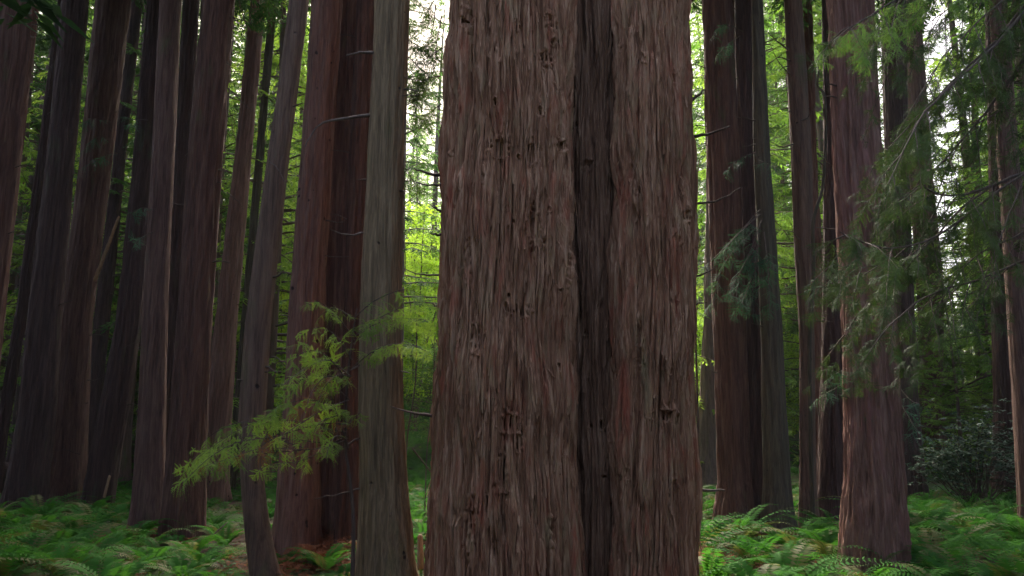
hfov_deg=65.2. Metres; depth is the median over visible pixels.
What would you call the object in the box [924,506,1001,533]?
sword fern
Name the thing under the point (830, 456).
redwood tree
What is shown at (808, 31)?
redwood tree
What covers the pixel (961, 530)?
sword fern
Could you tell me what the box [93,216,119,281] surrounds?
broken stick
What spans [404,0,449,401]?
conifer tree
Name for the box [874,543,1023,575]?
sword fern
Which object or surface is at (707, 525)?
sword fern
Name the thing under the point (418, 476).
undergrowth
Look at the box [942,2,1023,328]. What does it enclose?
conifer tree
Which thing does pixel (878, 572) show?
sword fern
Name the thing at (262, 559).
redwood tree
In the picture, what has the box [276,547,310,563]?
sword fern
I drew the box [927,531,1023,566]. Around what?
sword fern
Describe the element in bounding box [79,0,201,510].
redwood tree
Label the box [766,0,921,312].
conifer tree
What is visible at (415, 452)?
bare stick
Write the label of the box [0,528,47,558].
sword fern
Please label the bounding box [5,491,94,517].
sword fern
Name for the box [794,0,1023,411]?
hemlock tree
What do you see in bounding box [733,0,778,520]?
redwood tree
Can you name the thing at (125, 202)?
conifer tree
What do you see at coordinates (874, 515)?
redwood tree
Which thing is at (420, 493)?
sword fern
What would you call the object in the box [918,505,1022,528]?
sword fern
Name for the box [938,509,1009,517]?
sword fern
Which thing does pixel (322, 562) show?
sword fern
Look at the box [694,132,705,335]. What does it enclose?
conifer tree
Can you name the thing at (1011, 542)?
sword fern
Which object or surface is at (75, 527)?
sword fern
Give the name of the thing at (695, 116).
conifer tree
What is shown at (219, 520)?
sword fern
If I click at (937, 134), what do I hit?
conifer tree
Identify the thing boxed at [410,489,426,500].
sword fern
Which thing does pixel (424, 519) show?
sword fern
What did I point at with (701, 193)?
conifer tree
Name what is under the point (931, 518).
sword fern
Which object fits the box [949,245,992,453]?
young conifer
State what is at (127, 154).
conifer tree
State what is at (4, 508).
sword fern
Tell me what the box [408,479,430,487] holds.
sword fern
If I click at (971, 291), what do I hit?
conifer tree
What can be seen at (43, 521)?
sword fern
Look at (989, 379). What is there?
conifer tree
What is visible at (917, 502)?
sword fern
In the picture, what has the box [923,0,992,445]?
conifer tree
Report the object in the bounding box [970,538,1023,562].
sword fern
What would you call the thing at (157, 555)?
sword fern
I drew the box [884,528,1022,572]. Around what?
sword fern
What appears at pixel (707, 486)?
sword fern
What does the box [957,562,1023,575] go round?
sword fern
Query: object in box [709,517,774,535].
sword fern
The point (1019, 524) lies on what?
sword fern
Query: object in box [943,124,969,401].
conifer tree
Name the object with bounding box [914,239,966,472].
young conifer
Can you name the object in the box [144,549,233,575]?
sword fern
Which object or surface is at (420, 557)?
broken stub
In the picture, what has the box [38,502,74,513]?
sword fern
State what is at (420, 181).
conifer tree
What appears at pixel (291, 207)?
conifer tree
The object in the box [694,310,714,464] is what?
conifer tree
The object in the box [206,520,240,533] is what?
sword fern
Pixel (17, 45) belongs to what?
redwood tree
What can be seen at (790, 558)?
sword fern
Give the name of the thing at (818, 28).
conifer tree
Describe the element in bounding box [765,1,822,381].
conifer tree
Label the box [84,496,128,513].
sword fern
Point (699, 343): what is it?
leafy shrub
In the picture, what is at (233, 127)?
conifer tree
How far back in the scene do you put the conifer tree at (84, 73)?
40.96 m
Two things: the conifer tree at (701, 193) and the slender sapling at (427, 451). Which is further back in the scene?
the conifer tree at (701, 193)
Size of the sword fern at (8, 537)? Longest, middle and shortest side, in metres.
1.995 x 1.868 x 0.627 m
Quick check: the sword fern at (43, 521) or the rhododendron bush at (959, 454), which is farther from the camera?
the rhododendron bush at (959, 454)
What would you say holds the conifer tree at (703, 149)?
on the ground at (795, 478)
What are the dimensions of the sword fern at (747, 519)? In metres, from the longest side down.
1.906 x 1.784 x 0.599 m
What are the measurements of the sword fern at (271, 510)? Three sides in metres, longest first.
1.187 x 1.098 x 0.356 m
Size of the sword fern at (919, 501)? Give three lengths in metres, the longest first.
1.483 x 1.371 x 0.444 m
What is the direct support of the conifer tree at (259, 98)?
on the ground at (795, 478)
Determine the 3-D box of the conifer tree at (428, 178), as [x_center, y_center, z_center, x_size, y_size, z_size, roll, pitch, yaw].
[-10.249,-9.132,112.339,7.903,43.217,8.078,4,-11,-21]
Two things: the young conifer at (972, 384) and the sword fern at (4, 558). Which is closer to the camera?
the sword fern at (4, 558)
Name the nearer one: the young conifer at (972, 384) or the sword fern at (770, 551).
the sword fern at (770, 551)
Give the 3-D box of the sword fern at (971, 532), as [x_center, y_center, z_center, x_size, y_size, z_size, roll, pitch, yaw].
[6.135,3.661,11.332,2.287,0.510,2.211,-5,-10,-4]
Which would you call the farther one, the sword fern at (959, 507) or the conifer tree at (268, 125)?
the conifer tree at (268, 125)
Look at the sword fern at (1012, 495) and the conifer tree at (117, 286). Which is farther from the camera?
the conifer tree at (117, 286)
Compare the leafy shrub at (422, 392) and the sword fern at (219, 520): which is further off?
the leafy shrub at (422, 392)
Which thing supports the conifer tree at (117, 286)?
on the ground at (795, 478)
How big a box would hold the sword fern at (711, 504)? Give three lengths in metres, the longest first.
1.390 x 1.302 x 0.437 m
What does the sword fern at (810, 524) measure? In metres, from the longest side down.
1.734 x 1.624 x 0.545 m
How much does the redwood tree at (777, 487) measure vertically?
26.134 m
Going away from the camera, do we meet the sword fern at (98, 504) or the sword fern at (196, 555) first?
the sword fern at (196, 555)
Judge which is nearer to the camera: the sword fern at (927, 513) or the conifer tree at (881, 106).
the sword fern at (927, 513)
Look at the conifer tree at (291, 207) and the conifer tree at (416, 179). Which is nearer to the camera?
the conifer tree at (291, 207)
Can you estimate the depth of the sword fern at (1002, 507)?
16.06 m
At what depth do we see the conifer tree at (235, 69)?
45.78 m
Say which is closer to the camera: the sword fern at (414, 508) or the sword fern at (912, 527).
the sword fern at (912, 527)
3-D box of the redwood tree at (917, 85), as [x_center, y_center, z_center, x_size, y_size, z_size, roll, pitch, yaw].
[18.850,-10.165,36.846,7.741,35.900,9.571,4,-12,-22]
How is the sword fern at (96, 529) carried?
on the ground at (795, 478)
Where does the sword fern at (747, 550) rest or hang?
on the ground at (795, 478)
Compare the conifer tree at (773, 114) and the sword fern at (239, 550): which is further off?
the conifer tree at (773, 114)
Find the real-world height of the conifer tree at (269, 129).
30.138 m
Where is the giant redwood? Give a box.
[390,0,740,575]
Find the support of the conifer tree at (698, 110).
on the ground at (795, 478)
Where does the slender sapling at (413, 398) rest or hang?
on the ground at (795, 478)
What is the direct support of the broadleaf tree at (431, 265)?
on the ground at (795, 478)
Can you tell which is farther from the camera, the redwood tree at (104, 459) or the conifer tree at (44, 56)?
the conifer tree at (44, 56)
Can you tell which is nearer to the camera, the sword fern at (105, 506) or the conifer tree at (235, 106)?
the sword fern at (105, 506)
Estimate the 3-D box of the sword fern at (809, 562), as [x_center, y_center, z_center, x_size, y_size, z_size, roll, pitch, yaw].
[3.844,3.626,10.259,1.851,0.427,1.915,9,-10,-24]
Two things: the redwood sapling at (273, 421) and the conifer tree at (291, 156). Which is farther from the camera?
the conifer tree at (291, 156)
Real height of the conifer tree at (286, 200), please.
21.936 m
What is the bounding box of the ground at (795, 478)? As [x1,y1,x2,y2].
[1,381,1023,575]
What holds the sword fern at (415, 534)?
on the ground at (795, 478)
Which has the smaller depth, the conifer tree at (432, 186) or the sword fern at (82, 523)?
the sword fern at (82, 523)
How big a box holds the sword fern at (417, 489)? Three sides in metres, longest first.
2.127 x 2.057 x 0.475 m
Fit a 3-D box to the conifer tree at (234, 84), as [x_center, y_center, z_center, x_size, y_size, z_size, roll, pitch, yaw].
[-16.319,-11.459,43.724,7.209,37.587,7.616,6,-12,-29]
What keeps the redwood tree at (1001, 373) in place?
on the ground at (795, 478)
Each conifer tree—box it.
[0,0,79,420]
[0,58,81,462]
[0,73,36,432]
[5,0,137,450]
[8,0,229,481]
[23,0,140,329]
[24,2,134,291]
[26,1,105,219]
[26,8,98,277]
[71,18,224,427]
[71,87,134,369]
[75,1,140,316]
[78,2,143,424]
[111,16,141,309]
[114,0,274,402]
[133,18,289,431]
[198,1,257,311]
[212,0,310,482]
[220,2,299,372]
[220,10,287,287]
[221,0,296,272]
[221,0,309,364]
[221,12,257,252]
[233,18,309,444]
[234,46,297,384]
[252,24,404,329]
[273,9,309,228]
[274,65,306,414]
[401,0,448,376]
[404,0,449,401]
[405,79,429,265]
[405,109,432,259]
[406,142,432,230]
[407,131,440,235]
[418,132,439,233]
[421,85,442,245]
[689,1,822,337]
[690,0,705,302]
[690,4,798,410]
[690,18,705,328]
[690,34,706,319]
[692,2,798,363]
[692,90,705,329]
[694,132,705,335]
[694,143,798,463]
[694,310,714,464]
[695,89,705,332]
[697,157,794,413]
[763,0,798,424]
[763,0,817,417]
[764,0,885,339]
[764,1,797,321]
[764,4,795,330]
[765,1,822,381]
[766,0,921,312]
[768,10,916,335]
[777,3,822,315]
[787,0,941,312]
[822,7,960,374]
[875,0,989,426]
[920,0,1023,457]
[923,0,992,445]
[933,2,1023,351]
[940,2,1023,416]
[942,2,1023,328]
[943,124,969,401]
[944,6,1016,408]
[949,108,989,354]
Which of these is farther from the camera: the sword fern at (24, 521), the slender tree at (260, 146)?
the slender tree at (260, 146)
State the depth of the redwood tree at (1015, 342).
15.20 m
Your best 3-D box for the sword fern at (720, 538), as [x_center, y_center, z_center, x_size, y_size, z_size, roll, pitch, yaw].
[2.800,3.699,11.657,2.536,0.585,2.623,3,-5,-37]
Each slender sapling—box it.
[406,321,416,460]
[424,336,434,516]
[695,339,699,456]
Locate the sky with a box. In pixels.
[33,0,983,322]
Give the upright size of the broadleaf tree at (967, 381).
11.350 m
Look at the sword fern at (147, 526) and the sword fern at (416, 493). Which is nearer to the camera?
the sword fern at (147, 526)
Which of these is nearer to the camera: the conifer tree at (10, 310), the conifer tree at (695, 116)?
the conifer tree at (10, 310)
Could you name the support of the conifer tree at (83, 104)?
on the ground at (795, 478)
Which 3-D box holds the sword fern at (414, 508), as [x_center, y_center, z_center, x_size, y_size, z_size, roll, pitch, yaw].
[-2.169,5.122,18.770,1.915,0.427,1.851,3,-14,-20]
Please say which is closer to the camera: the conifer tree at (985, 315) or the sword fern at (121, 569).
the sword fern at (121, 569)
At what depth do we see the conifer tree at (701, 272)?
45.63 m
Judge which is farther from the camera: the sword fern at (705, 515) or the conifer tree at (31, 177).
the conifer tree at (31, 177)
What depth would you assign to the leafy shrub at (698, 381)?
43.59 m
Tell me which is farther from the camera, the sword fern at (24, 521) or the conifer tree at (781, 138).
the conifer tree at (781, 138)
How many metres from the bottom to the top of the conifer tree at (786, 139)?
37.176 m
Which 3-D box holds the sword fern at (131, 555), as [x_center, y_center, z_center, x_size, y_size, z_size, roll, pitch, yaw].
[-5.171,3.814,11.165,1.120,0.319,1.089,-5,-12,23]
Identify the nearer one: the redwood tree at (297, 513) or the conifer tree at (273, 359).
the redwood tree at (297, 513)
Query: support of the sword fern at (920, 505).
on the ground at (795, 478)
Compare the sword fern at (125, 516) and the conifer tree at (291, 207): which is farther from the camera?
the conifer tree at (291, 207)
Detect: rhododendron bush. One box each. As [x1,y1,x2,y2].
[904,398,1015,509]
[986,400,1015,485]
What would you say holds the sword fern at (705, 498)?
on the ground at (795, 478)
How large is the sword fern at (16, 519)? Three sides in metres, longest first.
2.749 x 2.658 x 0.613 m
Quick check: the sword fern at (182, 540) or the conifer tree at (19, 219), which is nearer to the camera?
the sword fern at (182, 540)
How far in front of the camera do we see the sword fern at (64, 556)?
10.11 m
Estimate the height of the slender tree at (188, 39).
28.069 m
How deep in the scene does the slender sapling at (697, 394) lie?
17.86 m
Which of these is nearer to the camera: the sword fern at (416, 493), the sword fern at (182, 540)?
the sword fern at (182, 540)
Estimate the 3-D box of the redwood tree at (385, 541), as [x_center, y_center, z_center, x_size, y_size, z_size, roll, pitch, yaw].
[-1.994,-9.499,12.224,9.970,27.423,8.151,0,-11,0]
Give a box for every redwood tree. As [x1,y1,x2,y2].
[0,0,38,362]
[0,0,245,515]
[49,0,239,511]
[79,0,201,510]
[117,0,309,536]
[156,0,310,543]
[206,0,310,501]
[237,0,308,575]
[271,0,348,553]
[305,0,448,575]
[320,0,356,544]
[330,0,373,549]
[691,0,832,527]
[692,0,758,532]
[692,0,808,534]
[694,0,716,488]
[699,0,822,480]
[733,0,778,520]
[778,0,882,524]
[809,0,933,574]
[812,0,981,499]
[875,0,1023,519]
[876,0,970,459]
[911,0,1015,497]
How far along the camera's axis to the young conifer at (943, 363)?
39.20 m
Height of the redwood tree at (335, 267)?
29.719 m
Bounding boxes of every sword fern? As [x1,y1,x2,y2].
[0,500,28,511]
[0,504,112,538]
[0,509,54,536]
[0,514,39,539]
[0,524,83,549]
[0,527,46,548]
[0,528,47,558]
[0,534,60,575]
[0,540,83,575]
[1,529,97,554]
[1,529,112,566]
[3,514,70,538]
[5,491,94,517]
[7,528,151,575]
[12,513,108,525]
[18,522,143,551]
[26,516,116,536]
[36,553,163,575]
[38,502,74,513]
[42,502,129,526]
[52,551,201,575]
[55,531,152,562]
[58,499,113,515]
[62,509,109,517]
[68,495,121,511]
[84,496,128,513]
[84,518,176,542]
[85,504,128,523]
[94,528,194,554]
[97,525,126,534]
[99,547,169,570]
[105,542,182,571]
[110,537,186,564]
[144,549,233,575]
[161,534,229,555]
[161,544,245,568]
[162,534,206,545]
[176,568,247,575]
[185,521,244,546]
[206,509,242,528]
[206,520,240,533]
[207,500,220,506]
[214,543,246,558]
[223,508,242,513]
[241,502,274,518]
[266,498,275,507]
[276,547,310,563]
[284,543,355,569]
[313,563,350,575]
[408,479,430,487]
[409,487,427,492]
[409,491,428,499]
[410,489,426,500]
[410,498,427,513]
[410,502,426,515]
[411,500,426,515]
[411,512,426,526]
[412,520,426,540]
[413,528,425,542]
[698,547,762,575]
[699,512,784,561]
[699,515,764,545]
[699,542,902,575]
[701,504,807,543]
[701,513,765,542]
[701,533,808,568]
[702,484,715,494]
[702,499,714,516]
[703,495,714,506]
[704,536,784,551]
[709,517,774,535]
[718,555,829,575]
[723,535,837,567]
[745,545,867,575]
[746,517,838,550]
[757,526,911,563]
[776,514,838,536]
[777,507,839,527]
[793,496,798,506]
[812,564,909,575]
[815,496,966,536]
[836,543,944,575]
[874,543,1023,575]
[875,561,960,575]
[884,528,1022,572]
[907,490,980,505]
[907,498,945,509]
[907,502,959,513]
[908,498,933,509]
[908,506,956,524]
[908,506,980,540]
[909,499,974,513]
[911,521,1020,555]
[913,522,1020,559]
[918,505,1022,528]
[924,504,1022,536]
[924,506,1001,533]
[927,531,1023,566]
[938,502,999,515]
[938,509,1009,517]
[939,494,1005,511]
[947,558,1023,575]
[955,510,1023,542]
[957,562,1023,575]
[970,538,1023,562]
[976,499,1016,514]
[979,500,1016,521]
[984,491,1016,504]
[994,539,1023,550]
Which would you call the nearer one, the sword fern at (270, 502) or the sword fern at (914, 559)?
the sword fern at (914, 559)
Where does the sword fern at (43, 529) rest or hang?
on the ground at (795, 478)
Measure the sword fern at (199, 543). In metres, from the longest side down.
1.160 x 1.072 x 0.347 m
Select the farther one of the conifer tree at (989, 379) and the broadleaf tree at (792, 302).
the broadleaf tree at (792, 302)
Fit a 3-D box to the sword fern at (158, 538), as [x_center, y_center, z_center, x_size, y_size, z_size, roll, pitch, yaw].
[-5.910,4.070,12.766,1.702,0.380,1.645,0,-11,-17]
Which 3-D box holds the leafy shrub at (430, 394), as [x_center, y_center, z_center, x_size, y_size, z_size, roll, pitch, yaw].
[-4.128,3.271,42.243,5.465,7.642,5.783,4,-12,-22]
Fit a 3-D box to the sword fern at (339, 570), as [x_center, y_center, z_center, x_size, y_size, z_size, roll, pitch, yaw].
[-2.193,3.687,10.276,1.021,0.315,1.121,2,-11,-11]
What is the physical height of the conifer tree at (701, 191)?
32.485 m
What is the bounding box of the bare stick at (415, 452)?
[412,448,430,472]
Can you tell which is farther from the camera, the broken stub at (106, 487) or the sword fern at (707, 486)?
the sword fern at (707, 486)
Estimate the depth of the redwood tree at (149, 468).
15.65 m
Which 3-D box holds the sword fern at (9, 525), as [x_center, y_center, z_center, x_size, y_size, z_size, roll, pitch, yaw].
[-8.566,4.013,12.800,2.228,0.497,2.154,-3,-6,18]
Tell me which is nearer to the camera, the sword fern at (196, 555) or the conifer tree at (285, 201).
the sword fern at (196, 555)
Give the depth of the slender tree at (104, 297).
27.69 m
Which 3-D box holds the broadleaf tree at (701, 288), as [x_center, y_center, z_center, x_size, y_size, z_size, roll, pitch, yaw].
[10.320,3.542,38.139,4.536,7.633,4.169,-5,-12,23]
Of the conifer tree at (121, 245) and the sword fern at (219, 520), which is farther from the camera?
the conifer tree at (121, 245)
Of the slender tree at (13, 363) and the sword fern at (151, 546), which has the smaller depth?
the sword fern at (151, 546)
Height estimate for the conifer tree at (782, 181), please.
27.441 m
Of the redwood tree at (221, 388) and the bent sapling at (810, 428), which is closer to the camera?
the bent sapling at (810, 428)
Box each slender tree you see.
[0,0,142,494]
[88,0,144,457]
[166,0,286,442]
[230,0,310,491]
[732,0,765,71]
[969,5,988,447]
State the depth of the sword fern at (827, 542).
11.46 m
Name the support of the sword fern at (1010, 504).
on the ground at (795, 478)
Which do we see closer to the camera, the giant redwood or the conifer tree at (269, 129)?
the giant redwood
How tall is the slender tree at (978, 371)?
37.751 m
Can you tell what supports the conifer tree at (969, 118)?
on the ground at (795, 478)
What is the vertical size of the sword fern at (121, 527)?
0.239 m
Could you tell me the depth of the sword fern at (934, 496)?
20.29 m
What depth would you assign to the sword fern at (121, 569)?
9.03 m
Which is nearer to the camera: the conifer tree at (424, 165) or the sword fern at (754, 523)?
the sword fern at (754, 523)
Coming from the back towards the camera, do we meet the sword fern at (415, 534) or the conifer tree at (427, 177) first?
the conifer tree at (427, 177)
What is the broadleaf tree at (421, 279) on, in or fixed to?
on the ground at (795, 478)
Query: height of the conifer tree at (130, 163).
35.461 m
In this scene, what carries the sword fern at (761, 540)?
on the ground at (795, 478)
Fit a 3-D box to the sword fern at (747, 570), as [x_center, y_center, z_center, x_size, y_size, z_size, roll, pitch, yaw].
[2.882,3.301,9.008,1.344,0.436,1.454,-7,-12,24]
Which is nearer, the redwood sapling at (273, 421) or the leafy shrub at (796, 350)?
the redwood sapling at (273, 421)
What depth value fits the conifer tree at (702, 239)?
61.42 m
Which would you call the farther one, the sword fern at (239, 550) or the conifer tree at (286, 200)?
the conifer tree at (286, 200)
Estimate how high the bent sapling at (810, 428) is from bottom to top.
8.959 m
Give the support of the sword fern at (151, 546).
on the ground at (795, 478)
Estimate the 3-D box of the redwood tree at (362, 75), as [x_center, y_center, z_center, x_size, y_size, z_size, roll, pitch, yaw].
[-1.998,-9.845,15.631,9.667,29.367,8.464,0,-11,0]
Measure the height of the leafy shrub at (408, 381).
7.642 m
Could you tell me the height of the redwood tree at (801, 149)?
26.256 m
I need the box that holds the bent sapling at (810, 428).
[807,70,826,522]
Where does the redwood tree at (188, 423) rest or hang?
on the ground at (795, 478)
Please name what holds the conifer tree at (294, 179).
on the ground at (795, 478)
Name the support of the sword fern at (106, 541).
on the ground at (795, 478)
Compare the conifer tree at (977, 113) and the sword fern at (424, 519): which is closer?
the sword fern at (424, 519)
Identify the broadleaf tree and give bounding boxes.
[242,239,292,366]
[274,280,289,434]
[403,201,440,431]
[403,223,440,410]
[408,226,440,319]
[413,237,439,394]
[695,284,703,374]
[777,250,797,383]
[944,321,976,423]
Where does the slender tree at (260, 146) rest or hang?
on the ground at (795, 478)
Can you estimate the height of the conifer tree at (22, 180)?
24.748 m
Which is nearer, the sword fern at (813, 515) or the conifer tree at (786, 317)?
the sword fern at (813, 515)
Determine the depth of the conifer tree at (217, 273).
33.02 m
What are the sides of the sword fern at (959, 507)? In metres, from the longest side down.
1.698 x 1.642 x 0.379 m
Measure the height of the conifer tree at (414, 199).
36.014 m
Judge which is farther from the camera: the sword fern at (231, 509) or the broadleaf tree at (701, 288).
the broadleaf tree at (701, 288)
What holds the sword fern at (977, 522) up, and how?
on the ground at (795, 478)
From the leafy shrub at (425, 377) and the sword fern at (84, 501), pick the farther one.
the leafy shrub at (425, 377)
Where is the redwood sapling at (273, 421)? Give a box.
[171,289,440,575]
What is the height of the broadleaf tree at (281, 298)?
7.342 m
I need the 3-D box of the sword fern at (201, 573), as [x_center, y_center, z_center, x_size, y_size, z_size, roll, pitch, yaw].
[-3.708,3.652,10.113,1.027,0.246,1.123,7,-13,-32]
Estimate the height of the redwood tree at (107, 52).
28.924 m
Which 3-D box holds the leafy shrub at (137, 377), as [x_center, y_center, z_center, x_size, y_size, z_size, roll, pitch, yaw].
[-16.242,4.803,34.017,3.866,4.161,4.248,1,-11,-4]
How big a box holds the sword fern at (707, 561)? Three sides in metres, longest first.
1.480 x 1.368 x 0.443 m
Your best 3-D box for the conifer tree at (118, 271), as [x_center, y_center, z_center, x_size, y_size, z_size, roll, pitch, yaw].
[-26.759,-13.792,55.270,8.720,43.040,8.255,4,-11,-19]
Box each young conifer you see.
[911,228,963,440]
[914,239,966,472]
[921,244,992,472]
[942,246,975,440]
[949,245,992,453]
[950,215,992,461]
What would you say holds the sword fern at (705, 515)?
on the ground at (795, 478)
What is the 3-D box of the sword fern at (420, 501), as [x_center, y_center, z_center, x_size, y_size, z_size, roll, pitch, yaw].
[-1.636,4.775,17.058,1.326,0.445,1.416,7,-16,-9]
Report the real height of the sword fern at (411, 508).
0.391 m
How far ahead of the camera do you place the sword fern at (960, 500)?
19.05 m
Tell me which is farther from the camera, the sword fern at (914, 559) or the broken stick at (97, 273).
the broken stick at (97, 273)
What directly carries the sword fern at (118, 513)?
on the ground at (795, 478)
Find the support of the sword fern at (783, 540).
on the ground at (795, 478)
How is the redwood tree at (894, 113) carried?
on the ground at (795, 478)
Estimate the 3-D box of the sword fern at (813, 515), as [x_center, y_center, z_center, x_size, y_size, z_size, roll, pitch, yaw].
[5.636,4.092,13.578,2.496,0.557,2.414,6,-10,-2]
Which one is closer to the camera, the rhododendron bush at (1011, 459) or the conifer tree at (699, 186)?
the rhododendron bush at (1011, 459)
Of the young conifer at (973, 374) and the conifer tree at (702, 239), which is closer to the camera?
the young conifer at (973, 374)
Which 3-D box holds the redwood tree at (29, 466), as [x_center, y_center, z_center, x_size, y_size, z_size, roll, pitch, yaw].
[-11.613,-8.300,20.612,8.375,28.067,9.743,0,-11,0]
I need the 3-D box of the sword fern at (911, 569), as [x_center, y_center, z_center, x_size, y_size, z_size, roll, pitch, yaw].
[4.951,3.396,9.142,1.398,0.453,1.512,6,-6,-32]
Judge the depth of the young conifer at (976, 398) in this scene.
33.42 m
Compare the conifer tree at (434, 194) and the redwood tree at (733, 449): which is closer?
the redwood tree at (733, 449)
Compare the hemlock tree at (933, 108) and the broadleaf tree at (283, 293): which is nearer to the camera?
the hemlock tree at (933, 108)
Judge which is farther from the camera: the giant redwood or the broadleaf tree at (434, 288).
the broadleaf tree at (434, 288)
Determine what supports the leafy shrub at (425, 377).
on the ground at (795, 478)
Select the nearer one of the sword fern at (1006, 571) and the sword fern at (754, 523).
the sword fern at (1006, 571)
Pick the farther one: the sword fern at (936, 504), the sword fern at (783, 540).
the sword fern at (936, 504)
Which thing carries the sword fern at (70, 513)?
on the ground at (795, 478)
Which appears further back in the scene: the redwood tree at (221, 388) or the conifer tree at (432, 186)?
the conifer tree at (432, 186)
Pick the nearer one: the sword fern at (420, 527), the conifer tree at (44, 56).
the sword fern at (420, 527)
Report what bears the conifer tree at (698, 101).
on the ground at (795, 478)
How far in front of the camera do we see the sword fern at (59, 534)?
11.75 m
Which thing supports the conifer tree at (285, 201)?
on the ground at (795, 478)
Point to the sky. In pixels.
(415, 16)
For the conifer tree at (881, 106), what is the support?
on the ground at (795, 478)
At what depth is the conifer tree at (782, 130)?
62.59 m
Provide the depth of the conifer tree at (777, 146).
57.14 m
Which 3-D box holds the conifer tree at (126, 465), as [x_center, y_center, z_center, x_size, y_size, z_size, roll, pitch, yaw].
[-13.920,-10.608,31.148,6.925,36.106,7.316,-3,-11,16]
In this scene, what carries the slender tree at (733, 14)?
on the ground at (795, 478)
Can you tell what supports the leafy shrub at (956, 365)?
on the ground at (795, 478)
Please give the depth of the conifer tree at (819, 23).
48.29 m
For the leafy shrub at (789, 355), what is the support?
on the ground at (795, 478)
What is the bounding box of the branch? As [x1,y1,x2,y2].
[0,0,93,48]
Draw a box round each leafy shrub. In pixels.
[106,357,139,435]
[403,286,437,411]
[403,305,410,403]
[403,339,436,401]
[403,340,437,447]
[694,308,703,416]
[694,334,700,421]
[783,327,798,435]
[785,344,798,412]
[919,349,988,441]
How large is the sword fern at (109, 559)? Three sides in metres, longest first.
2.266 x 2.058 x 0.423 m
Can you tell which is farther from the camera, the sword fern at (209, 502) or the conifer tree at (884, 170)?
the conifer tree at (884, 170)
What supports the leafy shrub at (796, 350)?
on the ground at (795, 478)
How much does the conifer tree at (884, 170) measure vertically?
30.045 m
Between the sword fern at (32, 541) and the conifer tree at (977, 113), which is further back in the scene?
the conifer tree at (977, 113)
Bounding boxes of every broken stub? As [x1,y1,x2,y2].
[103,475,110,497]
[417,534,423,570]
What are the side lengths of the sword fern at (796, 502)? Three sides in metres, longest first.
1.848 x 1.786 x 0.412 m
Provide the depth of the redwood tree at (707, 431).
26.59 m
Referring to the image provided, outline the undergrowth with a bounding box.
[6,386,1016,560]
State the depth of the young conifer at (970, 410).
30.69 m
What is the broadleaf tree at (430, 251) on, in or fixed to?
on the ground at (795, 478)
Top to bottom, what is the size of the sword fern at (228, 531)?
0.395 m
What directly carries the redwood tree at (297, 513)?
on the ground at (795, 478)

